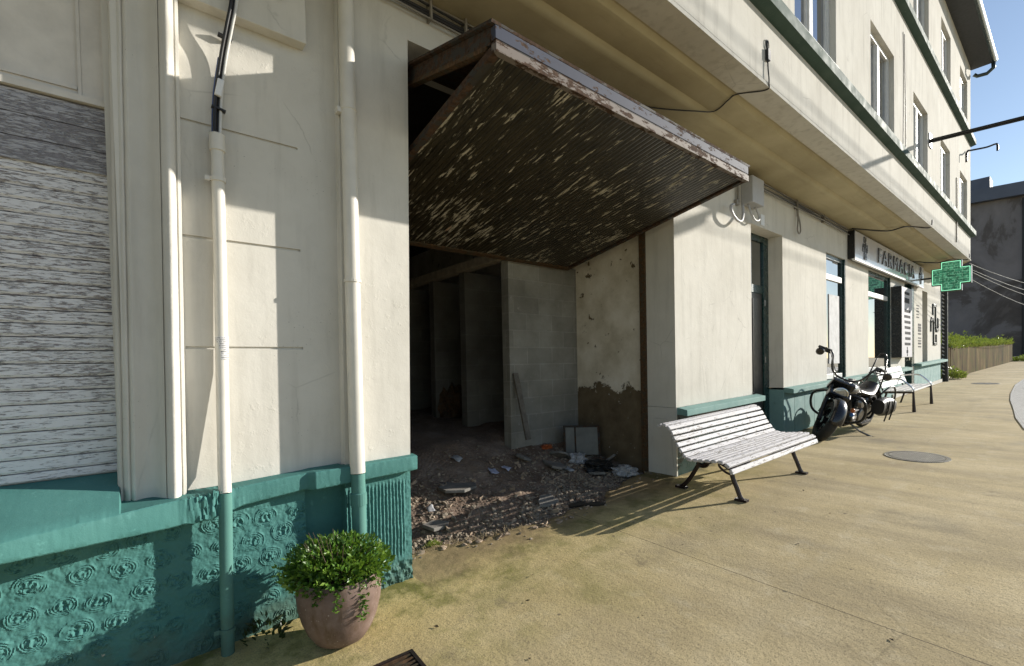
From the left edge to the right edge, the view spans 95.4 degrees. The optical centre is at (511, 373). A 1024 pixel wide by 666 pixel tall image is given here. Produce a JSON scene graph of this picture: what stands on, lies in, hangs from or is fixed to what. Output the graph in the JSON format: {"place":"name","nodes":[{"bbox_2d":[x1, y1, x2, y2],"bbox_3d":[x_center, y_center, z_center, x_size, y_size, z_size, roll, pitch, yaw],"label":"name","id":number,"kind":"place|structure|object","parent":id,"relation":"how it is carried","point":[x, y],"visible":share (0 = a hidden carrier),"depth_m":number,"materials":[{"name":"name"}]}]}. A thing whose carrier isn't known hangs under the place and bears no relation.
{"place":"outdoors","nodes":[
{"label":"outdoors","id":0,"kind":"place"},
{"bbox_2d":[437,382,461,417],"bbox_3d":[-0.904,0.375,7.026,0.396,0.533,0.468,0,1,35],"label":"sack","id":1,"kind":"object","parent":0,"point":[450,402],"visible":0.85,"depth_m":6.90,"materials":[{"name":"brown fabric"}]},
{"bbox_2d":[410,407,643,551],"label":"dirt floor","id":2,"kind":"structure","parent":0,"point":[431,435],"depth_m":4.91,"materials":[{"name":"brown soil"}]},
{"bbox_2d":[409,289,431,410],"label":"block wall","id":3,"kind":"structure","parent":2,"relation":"on","point":[420,359],"depth_m":7.63,"materials":[{"name":"concrete"}]},
{"bbox_2d":[422,520,448,531],"bbox_3d":[-0.628,1.270,3.927,0.181,0.044,0.222,0,1,37],"label":"concrete slab","id":4,"kind":"object","parent":2,"relation":"on","point":[435,525],"depth_m":3.88,"materials":[{"name":"grey concrete"}]},
{"bbox_2d":[429,281,460,417],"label":"block wall","id":5,"kind":"structure","parent":2,"relation":"on","point":[444,313],"depth_m":6.96,"materials":[{"name":"concrete"}]},
{"bbox_2d":[450,455,462,461],"bbox_3d":[-0.596,0.908,5.016,0.111,0.060,0.078,-1,1,24],"label":"paper scrap","id":6,"kind":"object","parent":2,"relation":"on","point":[457,458],"visible":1,"depth_m":5.00,"materials":[{"name":"grey paper"}]},
{"bbox_2d":[438,482,475,492],"bbox_3d":[-0.511,1.096,4.556,0.438,0.043,0.357,-2,2,-39],"label":"concrete slab","id":7,"kind":"object","parent":2,"relation":"on","point":[448,487],"depth_m":4.46,"materials":[{"name":"grey concrete"}]},
{"bbox_2d":[459,272,503,426],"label":"block wall","id":8,"kind":"structure","parent":2,"relation":"on","point":[481,339],"depth_m":6.39,"materials":[{"name":"concrete"}]},
{"bbox_2d":[488,468,498,473],"bbox_3d":[-0.194,1.012,4.895,0.084,0.048,0.120,-2,1,-25],"label":"paper scrap","id":9,"kind":"object","parent":2,"relation":"on","point":[494,470],"visible":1,"depth_m":4.89,"materials":[{"name":"white paper"}]},
{"bbox_2d":[516,453,530,460],"bbox_3d":[0.132,0.947,5.320,0.167,0.083,0.235,-1,1,1],"label":"concrete slab","id":10,"kind":"object","parent":2,"relation":"on","point":[521,456],"depth_m":5.25,"materials":[{"name":"grey concrete"}]},
{"bbox_2d":[411,436,659,559],"bbox_3d":[-0.093,1.019,4.952,3.150,0.661,2.615,-2,2,-39],"label":"rubble","id":11,"kind":"object","parent":2,"relation":"on","point":[536,510],"visible":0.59,"depth_m":4.48,"materials":[{"name":"stone"}]},
{"bbox_2d":[425,504,434,511],"bbox_3d":[-0.731,1.197,4.169,0.064,0.042,0.091,-2,1,-27],"label":"paper scrap","id":12,"kind":"object","parent":11,"relation":"on","point":[430,508],"visible":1,"depth_m":4.17,"materials":[{"name":"white paper"}]},
{"bbox_2d":[423,538,442,547],"bbox_3d":[-0.617,1.334,3.643,0.173,0.070,0.184,-2,2,-39],"label":"weed","id":13,"kind":"object","parent":11,"relation":"on","point":[434,541],"visible":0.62,"depth_m":3.65,"materials":[{"name":"green plant"}]},
{"bbox_2d":[410,450,625,555],"bbox_3d":[0.032,1.096,4.734,3.030,0.527,1.739,-2,2,-39],"label":"debris","id":14,"kind":"object","parent":11,"relation":"on","point":[530,516],"visible":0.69,"depth_m":4.23,"materials":[{"name":"stone"}]},
{"bbox_2d":[606,454,616,460],"bbox_3d":[1.185,1.036,5.663,0.153,0.146,0.213,0,1,37],"label":"concrete slab","id":15,"kind":"object","parent":11,"relation":"on","point":[611,457],"depth_m":5.61,"materials":[{"name":"grey concrete"}]},
{"bbox_2d":[611,464,639,477],"bbox_3d":[1.299,1.106,5.361,0.323,0.135,0.311,-2,2,-39],"label":"plastic sheet","id":16,"kind":"object","parent":11,"relation":"on","point":[623,470],"visible":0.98,"depth_m":5.29,"materials":[{"name":"grey plastic"}]},
{"bbox_2d":[501,260,577,448],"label":"block wall","id":17,"kind":"structure","parent":2,"relation":"on","point":[539,327],"depth_m":5.82,"materials":[{"name":"grey concrete"}]},
{"bbox_2d":[409,257,501,288],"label":"timber beam","id":18,"kind":"structure","parent":17,"relation":"on","point":[473,264],"depth_m":6.33,"materials":[{"name":"brown wood"}]},
{"bbox_2d":[512,373,530,439],"bbox_3d":[0.115,0.376,5.483,0.072,0.777,0.242,-2,2,-39],"label":"plank","id":19,"kind":"object","parent":17,"relation":"attached to","point":[522,409],"visible":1,"depth_m":5.47,"materials":[{"name":"wood"}]},
{"bbox_2d":[541,444,552,448],"bbox_3d":[0.425,0.891,5.743,0.171,0.054,0.142,-2,2,-39],"label":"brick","id":20,"kind":"object","parent":2,"relation":"on","point":[546,446],"visible":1,"depth_m":5.70,"materials":[{"name":"brick"}]},
{"bbox_2d":[538,494,558,506],"bbox_3d":[0.350,1.208,4.450,0.186,0.050,0.344,-1,1,12],"label":"concrete slab","id":21,"kind":"object","parent":2,"relation":"on","point":[546,500],"depth_m":4.42,"materials":[{"name":"grey concrete"}]},
{"bbox_2d":[543,460,566,469],"bbox_3d":[0.507,1.034,5.296,0.254,0.083,0.341,-2,1,-22],"label":"concrete slab","id":22,"kind":"object","parent":2,"relation":"on","point":[556,465],"depth_m":5.23,"materials":[{"name":"grey concrete"}]},
{"bbox_2d":[549,451,570,457],"bbox_3d":[0.555,0.961,5.595,0.248,0.121,0.191,0,1,34],"label":"concrete slab","id":23,"kind":"object","parent":2,"relation":"on","point":[561,454],"depth_m":5.54,"materials":[{"name":"grey concrete"}]},
{"bbox_2d":[568,452,587,463],"bbox_3d":[0.784,1.000,5.581,0.230,0.123,0.231,-1,1,20],"label":"plastic bag","id":24,"kind":"object","parent":2,"relation":"on","point":[578,458],"visible":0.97,"depth_m":5.50,"materials":[{"name":"white plastic"}]},
{"bbox_2d":[563,425,600,455],"bbox_3d":[0.873,0.837,5.840,0.450,0.385,0.031,-1,-13,3],"label":"leaning board","id":25,"kind":"object","parent":2,"relation":"on","point":[585,439],"visible":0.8,"depth_m":5.83,"materials":[{"name":"metal"}]},
{"bbox_2d":[589,471,604,474],"bbox_3d":[0.966,1.129,5.315,0.186,0.047,0.140,-1,1,7],"label":"concrete slab","id":26,"kind":"object","parent":2,"relation":"on","point":[597,473],"depth_m":5.26,"materials":[{"name":"grey concrete"}]},
{"bbox_2d":[583,459,613,472],"bbox_3d":[1.008,1.069,5.474,0.457,0.128,0.365,-2,2,-39],"label":"rag heap","id":27,"kind":"object","parent":2,"relation":"on","point":[599,465],"visible":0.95,"depth_m":5.36,"materials":[{"name":"black fabric"}]},
{"bbox_2d":[171,361,1023,665],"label":"pavement","id":28,"kind":"structure","parent":0,"point":[921,563],"depth_m":2.96,"materials":[{"name":"concrete"}]},
{"bbox_2d":[238,611,293,647],"bbox_3d":[-1.301,1.341,2.478,0.238,0.135,0.228,-1,1,10],"label":"weed","id":29,"kind":"object","parent":28,"relation":"on","point":[279,625],"visible":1,"depth_m":2.48,"materials":[{"name":"green plant"}]},
{"bbox_2d":[295,564,380,648],"bbox_3d":[-0.904,1.214,2.453,0.424,0.355,0.424,-2,2,-39],"label":"flower pot","id":30,"kind":"object","parent":28,"relation":"on","point":[324,625],"visible":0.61,"depth_m":2.28,"materials":[{"name":"ceramic"}]},
{"bbox_2d":[271,529,395,620],"bbox_3d":[-0.926,1.026,2.444,0.611,0.414,0.518,-2,2,-39],"label":"shrub","id":31,"kind":"object","parent":30,"relation":"in","point":[320,564],"visible":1,"depth_m":2.36,"materials":[{"name":"green plant"}]},
{"bbox_2d":[373,649,425,665],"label":"drain grate","id":32,"kind":"object","parent":28,"relation":"on","point":[410,657],"visible":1,"depth_m":2.23,"materials":[{"name":"brown metal"}]},
{"bbox_2d":[412,523,523,554],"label":"dry grass","id":33,"kind":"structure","parent":28,"relation":"on","point":[486,535],"depth_m":3.70,"materials":[{"name":"plant"}]},
{"bbox_2d":[0,0,997,665],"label":"shop building","id":34,"kind":"structure","parent":28,"relation":"on","point":[536,132],"depth_m":2.84,"materials":[{"name":"beige paint"}]},
{"bbox_2d":[204,131,235,656],"bbox_3d":[-1.500,0.100,2.409,0.094,2.677,0.216,-2,1,-18],"label":"downpipe","id":35,"kind":"object","parent":34,"relation":"attached to","point":[216,178],"visible":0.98,"depth_m":2.38,"materials":[{"name":"white metal"}]},
{"bbox_2d":[211,0,237,132],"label":"cable bundle","id":36,"kind":"object","parent":35,"relation":"in","point":[218,110],"visible":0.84,"depth_m":2.41,"materials":[{"name":"black plastic"}]},
{"bbox_2d":[334,0,366,542],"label":"downpipe","id":37,"kind":"object","parent":34,"relation":"attached to","point":[346,110],"visible":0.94,"depth_m":2.75,"materials":[{"name":"white metal"}]},
{"bbox_2d":[408,18,749,270],"bbox_3d":[0.315,-1.720,4.240,2.976,0.843,2.305,-2,2,-39],"label":"garage door","id":38,"kind":"structure","parent":34,"relation":"in","point":[532,158],"depth_m":3.59,"materials":[{"name":"metal"}]},
{"bbox_2d":[394,0,848,234],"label":"cable run","id":39,"kind":"object","parent":34,"relation":"attached to","point":[428,13],"visible":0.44,"depth_m":3.23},
{"bbox_2d":[796,207,800,233],"bbox_3d":[4.423,-2.368,7.209,0.145,0.422,0.050,-2,2,-39],"label":"hanging cable end","id":40,"kind":"object","parent":39,"relation":"hanging from","point":[798,219],"visible":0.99,"depth_m":7.19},
{"bbox_2d":[647,39,770,112],"bbox_3d":[1.707,-2.840,4.500,1.449,0.577,0.314,-1,1,0],"label":"soffit wire","id":41,"kind":"object","parent":34,"relation":"attached to","point":[767,54],"visible":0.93,"depth_m":4.44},
{"bbox_2d":[729,175,763,222],"bbox_3d":[2.983,-2.257,5.974,0.876,0.713,0.148,-2,2,-39],"label":"junction box","id":42,"kind":"object","parent":34,"relation":"attached to","point":[752,193],"visible":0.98,"depth_m":6.02,"materials":[{"name":"grey plastic"}]},
{"bbox_2d":[746,233,769,432],"bbox_3d":[3.496,-0.522,6.788,1.048,3.031,0.077,-2,2,-39],"label":"side door","id":43,"kind":"structure","parent":34,"relation":"in","point":[759,245],"depth_m":6.95,"materials":[{"name":"green paint"}]},
{"bbox_2d":[760,214,764,225],"bbox_3d":[3.480,-2.139,6.476,0.120,0.150,0.007,-2,2,-39],"label":"wall plate","id":44,"kind":"object","parent":34,"relation":"attached to","point":[762,219],"depth_m":6.47,"materials":[{"name":"white plastic"}]},
{"bbox_2d":[795,0,839,68],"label":"upper window","id":45,"kind":"structure","parent":34,"relation":"in","point":[814,15],"depth_m":5.50,"materials":[{"name":"white glass"}]},
{"bbox_2d":[826,253,845,378],"bbox_3d":[5.804,-1.030,8.596,1.058,2.227,0.296,-2,2,-39],"label":"shop window","id":46,"kind":"structure","parent":34,"relation":"in","point":[835,267],"depth_m":8.63,"materials":[{"name":"glass"}]},
{"bbox_2d":[868,270,890,371],"bbox_3d":[8.073,-1.147,10.462,1.818,2.161,0.296,-2,2,-39],"label":"shop window","id":47,"kind":"structure","parent":34,"relation":"in","point":[878,285],"depth_m":10.49,"materials":[{"name":"glass"}]},
{"bbox_2d":[870,30,888,126],"bbox_3d":[5.505,-4.377,7.063,1.320,1.280,0.073,-2,2,-39],"label":"upper window","id":48,"kind":"structure","parent":34,"relation":"in","point":[879,60],"depth_m":7.23,"materials":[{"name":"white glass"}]},
{"bbox_2d":[847,230,923,288],"bbox_3d":[8.788,-2.521,10.754,6.130,0.555,0.142,-2,2,-39],"label":"pharmacy sign","id":49,"kind":"object","parent":34,"relation":"attached to","point":[863,250],"visible":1,"depth_m":10.00,"materials":[{"name":"silver metal"}]},
{"bbox_2d":[852,220,932,231],"bbox_3d":[7.424,-2.906,9.011,2.092,0.306,0.141,-1,1,-15],"label":"soffit wire","id":50,"kind":"object","parent":34,"relation":"attached to","point":[893,229],"visible":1,"depth_m":9.00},
{"bbox_2d":[891,286,911,357],"bbox_3d":[9.376,-1.229,11.207,1.060,1.660,0.198,-2,2,-39],"label":"sign panel","id":51,"kind":"object","parent":34,"relation":"attached to","point":[901,321],"visible":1,"depth_m":10.91,"materials":[{"name":"white metal"}]},
{"bbox_2d":[903,32,905,144],"bbox_3d":[6.582,-4.705,7.819,0.207,1.981,0.009,-2,2,-39],"label":"facade cable","id":52,"kind":"object","parent":34,"relation":"attached to","point":[903,85],"visible":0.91,"depth_m":7.79,"materials":[{"name":"grey plastic"}]},
{"bbox_2d":[905,284,913,383],"bbox_3d":[10.284,-0.940,12.230,1.065,2.877,0.216,-2,2,-39],"label":"pharmacy door","id":53,"kind":"structure","parent":34,"relation":"in","point":[909,361],"depth_m":12.39,"materials":[{"name":"green paint"}]},
{"bbox_2d":[913,100,922,166],"bbox_3d":[7.540,-4.413,8.737,1.230,1.240,0.073,-2,2,-39],"label":"upper window","id":54,"kind":"structure","parent":34,"relation":"in","point":[917,115],"depth_m":8.94,"materials":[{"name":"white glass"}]},
{"bbox_2d":[916,305,920,346],"bbox_3d":[11.201,-1.311,12.834,0.570,1.143,0.005,-2,2,-39],"label":"wall lettering","id":55,"kind":"object","parent":34,"relation":"attached to","point":[919,329],"depth_m":12.80},
{"bbox_2d":[913,0,923,29],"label":"upper window","id":56,"kind":"structure","parent":34,"relation":"in","point":[918,5],"depth_m":9.07,"materials":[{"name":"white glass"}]},
{"bbox_2d":[930,304,938,344],"bbox_3d":[12.863,-1.500,14.184,1.193,1.244,0.030,-2,2,-39],"label":"wall emblem","id":57,"kind":"object","parent":34,"relation":"attached to","point":[936,325],"depth_m":14.09,"materials":[{"name":"silver metal"}]},
{"bbox_2d":[912,254,969,262],"bbox_3d":[11.284,-3.049,12.187,2.092,0.306,0.141,-1,1,-15],"label":"soffit wire","id":58,"kind":"object","parent":34,"relation":"attached to","point":[942,261],"visible":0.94,"depth_m":12.16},
{"bbox_2d":[941,146,945,194],"bbox_3d":[9.486,-4.455,10.338,1.130,1.180,0.073,-2,2,-39],"label":"upper window","id":59,"kind":"structure","parent":34,"relation":"in","point":[943,154],"depth_m":10.61,"materials":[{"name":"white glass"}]},
{"bbox_2d":[941,28,946,77],"bbox_3d":[9.507,-7.042,10.345,1.140,1.170,0.073,-2,2,-39],"label":"upper window","id":60,"kind":"structure","parent":34,"relation":"in","point":[943,39],"depth_m":10.61,"materials":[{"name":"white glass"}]},
{"bbox_2d":[942,292,948,381],"bbox_3d":[13.924,-1.380,14.995,0.241,3.258,0.160,-2,2,-39],"label":"downpipe","id":61,"kind":"object","parent":34,"relation":"attached to","point":[945,378],"visible":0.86,"depth_m":14.96,"materials":[{"name":"black metal"}]},
{"bbox_2d":[921,259,971,291],"bbox_3d":[11.127,-2.507,12.061,0.158,0.770,1.100,-2,2,-39],"label":"pharmacy cross","id":62,"kind":"object","parent":34,"relation":"attached to","point":[952,275],"visible":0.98,"depth_m":11.87,"materials":[{"name":"green plastic"}]},
{"bbox_2d":[956,177,957,241],"bbox_3d":[10.607,-3.913,11.118,0.105,1.542,0.025,-2,2,-39],"label":"facade cable","id":63,"kind":"object","parent":34,"relation":"attached to","point":[956,205],"visible":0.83,"depth_m":11.12,"materials":[{"name":"grey plastic"}]},
{"bbox_2d":[960,177,963,215],"bbox_3d":[11.455,-4.498,11.958,1.170,1.120,0.073,-2,2,-39],"label":"upper window","id":64,"kind":"structure","parent":34,"relation":"in","point":[961,181],"depth_m":12.26,"materials":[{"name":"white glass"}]},
{"bbox_2d":[960,76,963,112],"bbox_3d":[11.422,-7.077,11.921,1.180,1.100,0.073,-2,2,-39],"label":"upper window","id":65,"kind":"structure","parent":34,"relation":"in","point":[961,81],"depth_m":12.21,"materials":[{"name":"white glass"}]},
{"bbox_2d":[929,116,1023,148],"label":"lamp arm","id":66,"kind":"object","parent":34,"relation":"attached to","point":[977,129],"visible":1,"depth_m":8.69},
{"bbox_2d":[965,143,998,161],"bbox_3d":[12.058,-5.682,11.995,0.660,0.385,0.143,-1,1,20],"label":"wall hook","id":67,"kind":"object","parent":34,"relation":"attached to","point":[997,147],"depth_m":12.00,"materials":[{"name":"black paint"}]},
{"bbox_2d":[969,263,1023,282],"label":"overhead cable","id":68,"kind":"object","parent":34,"relation":"attached to","point":[995,273],"visible":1,"depth_m":14.19,"materials":[{"name":"grey plastic"}]},
{"bbox_2d":[972,272,1023,294],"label":"overhead cable","id":69,"kind":"object","parent":34,"relation":"attached to","point":[994,282],"visible":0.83,"depth_m":14.19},
{"bbox_2d":[973,270,1023,289],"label":"overhead cable","id":70,"kind":"object","parent":34,"relation":"attached to","point":[999,281],"visible":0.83,"depth_m":14.59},
{"bbox_2d":[973,280,1023,304],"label":"overhead cable","id":71,"kind":"object","parent":34,"relation":"attached to","point":[996,292],"visible":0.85,"depth_m":14.42,"materials":[{"name":"black rubber"}]},
{"bbox_2d":[568,500,605,507],"bbox_3d":[0.708,1.202,4.312,0.369,0.060,0.077,-1,1,-11],"label":"branch","id":72,"kind":"object","parent":28,"relation":"on","point":[584,503],"visible":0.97,"depth_m":4.29,"materials":[{"name":"wood"}]},
{"bbox_2d":[657,404,817,502],"bbox_3d":[2.394,0.769,4.844,1.865,0.696,0.760,-4,3,-37],"label":"park bench","id":73,"kind":"object","parent":28,"relation":"on","point":[733,454],"visible":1,"depth_m":4.70,"materials":[{"name":"white wood"}]},
{"bbox_2d":[809,345,896,440],"bbox_3d":[5.173,0.259,7.012,2.307,1.317,0.872,-5,14,-34],"label":"motorcycle","id":74,"kind":"object","parent":28,"relation":"on","point":[850,402],"visible":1,"depth_m":6.76,"materials":[{"name":"black metal"}]},
{"bbox_2d":[875,366,933,411],"bbox_3d":[8.107,0.267,9.589,2.040,0.809,0.625,-4,3,-39],"label":"park bench","id":75,"kind":"object","parent":28,"relation":"on","point":[904,389],"visible":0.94,"depth_m":9.50,"materials":[{"name":"white wood"}]},
{"bbox_2d":[884,451,951,462],"bbox_3d":[4.759,0.974,5.487,0.610,0.016,0.610,-5,3,-39],"label":"manhole cover","id":76,"kind":"object","parent":28,"relation":"on","point":[917,456],"visible":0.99,"depth_m":5.46,"materials":[{"name":"metal"}]},
{"bbox_2d":[941,365,967,378],"bbox_3d":[15.148,-0.063,16.075,0.854,0.482,0.839,-1,1,-2],"label":"weed","id":77,"kind":"object","parent":28,"relation":"on","point":[954,373],"visible":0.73,"depth_m":15.85,"materials":[{"name":"green plant"}]},
{"bbox_2d":[941,344,1011,377],"bbox_3d":[19.319,-0.793,24.429,16.300,1.994,8.420,-2,2,-39],"label":"fence","id":78,"kind":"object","parent":28,"relation":"on","point":[969,359],"depth_m":19.73,"materials":[{"name":"wood"}]},
{"bbox_2d":[941,330,1015,348],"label":"weeds","id":79,"kind":"object","parent":78,"relation":"on","point":[955,341],"visible":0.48,"depth_m":19.95,"materials":[{"name":"green plant"}]},
{"bbox_2d":[941,176,1023,356],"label":"old house","id":80,"kind":"structure","parent":28,"relation":"on","point":[996,241],"depth_m":31.21,"materials":[{"name":"grey concrete"}]},
{"bbox_2d":[1012,354,1023,360],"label":"weed","id":81,"kind":"object","parent":28,"relation":"on","point":[1019,358],"visible":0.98,"depth_m":26.59,"materials":[{"name":"green plant"}]},
{"bbox_2d":[970,0,1023,185],"label":"sky","id":82,"kind":"structure","parent":0,"point":[997,96],"materials":[{"name":"blue"}]},
{"bbox_2d":[1010,379,1023,427],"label":"road","id":83,"kind":"structure","parent":0,"point":[1017,397],"depth_m":9.76,"materials":[{"name":"stone"}]}
]}

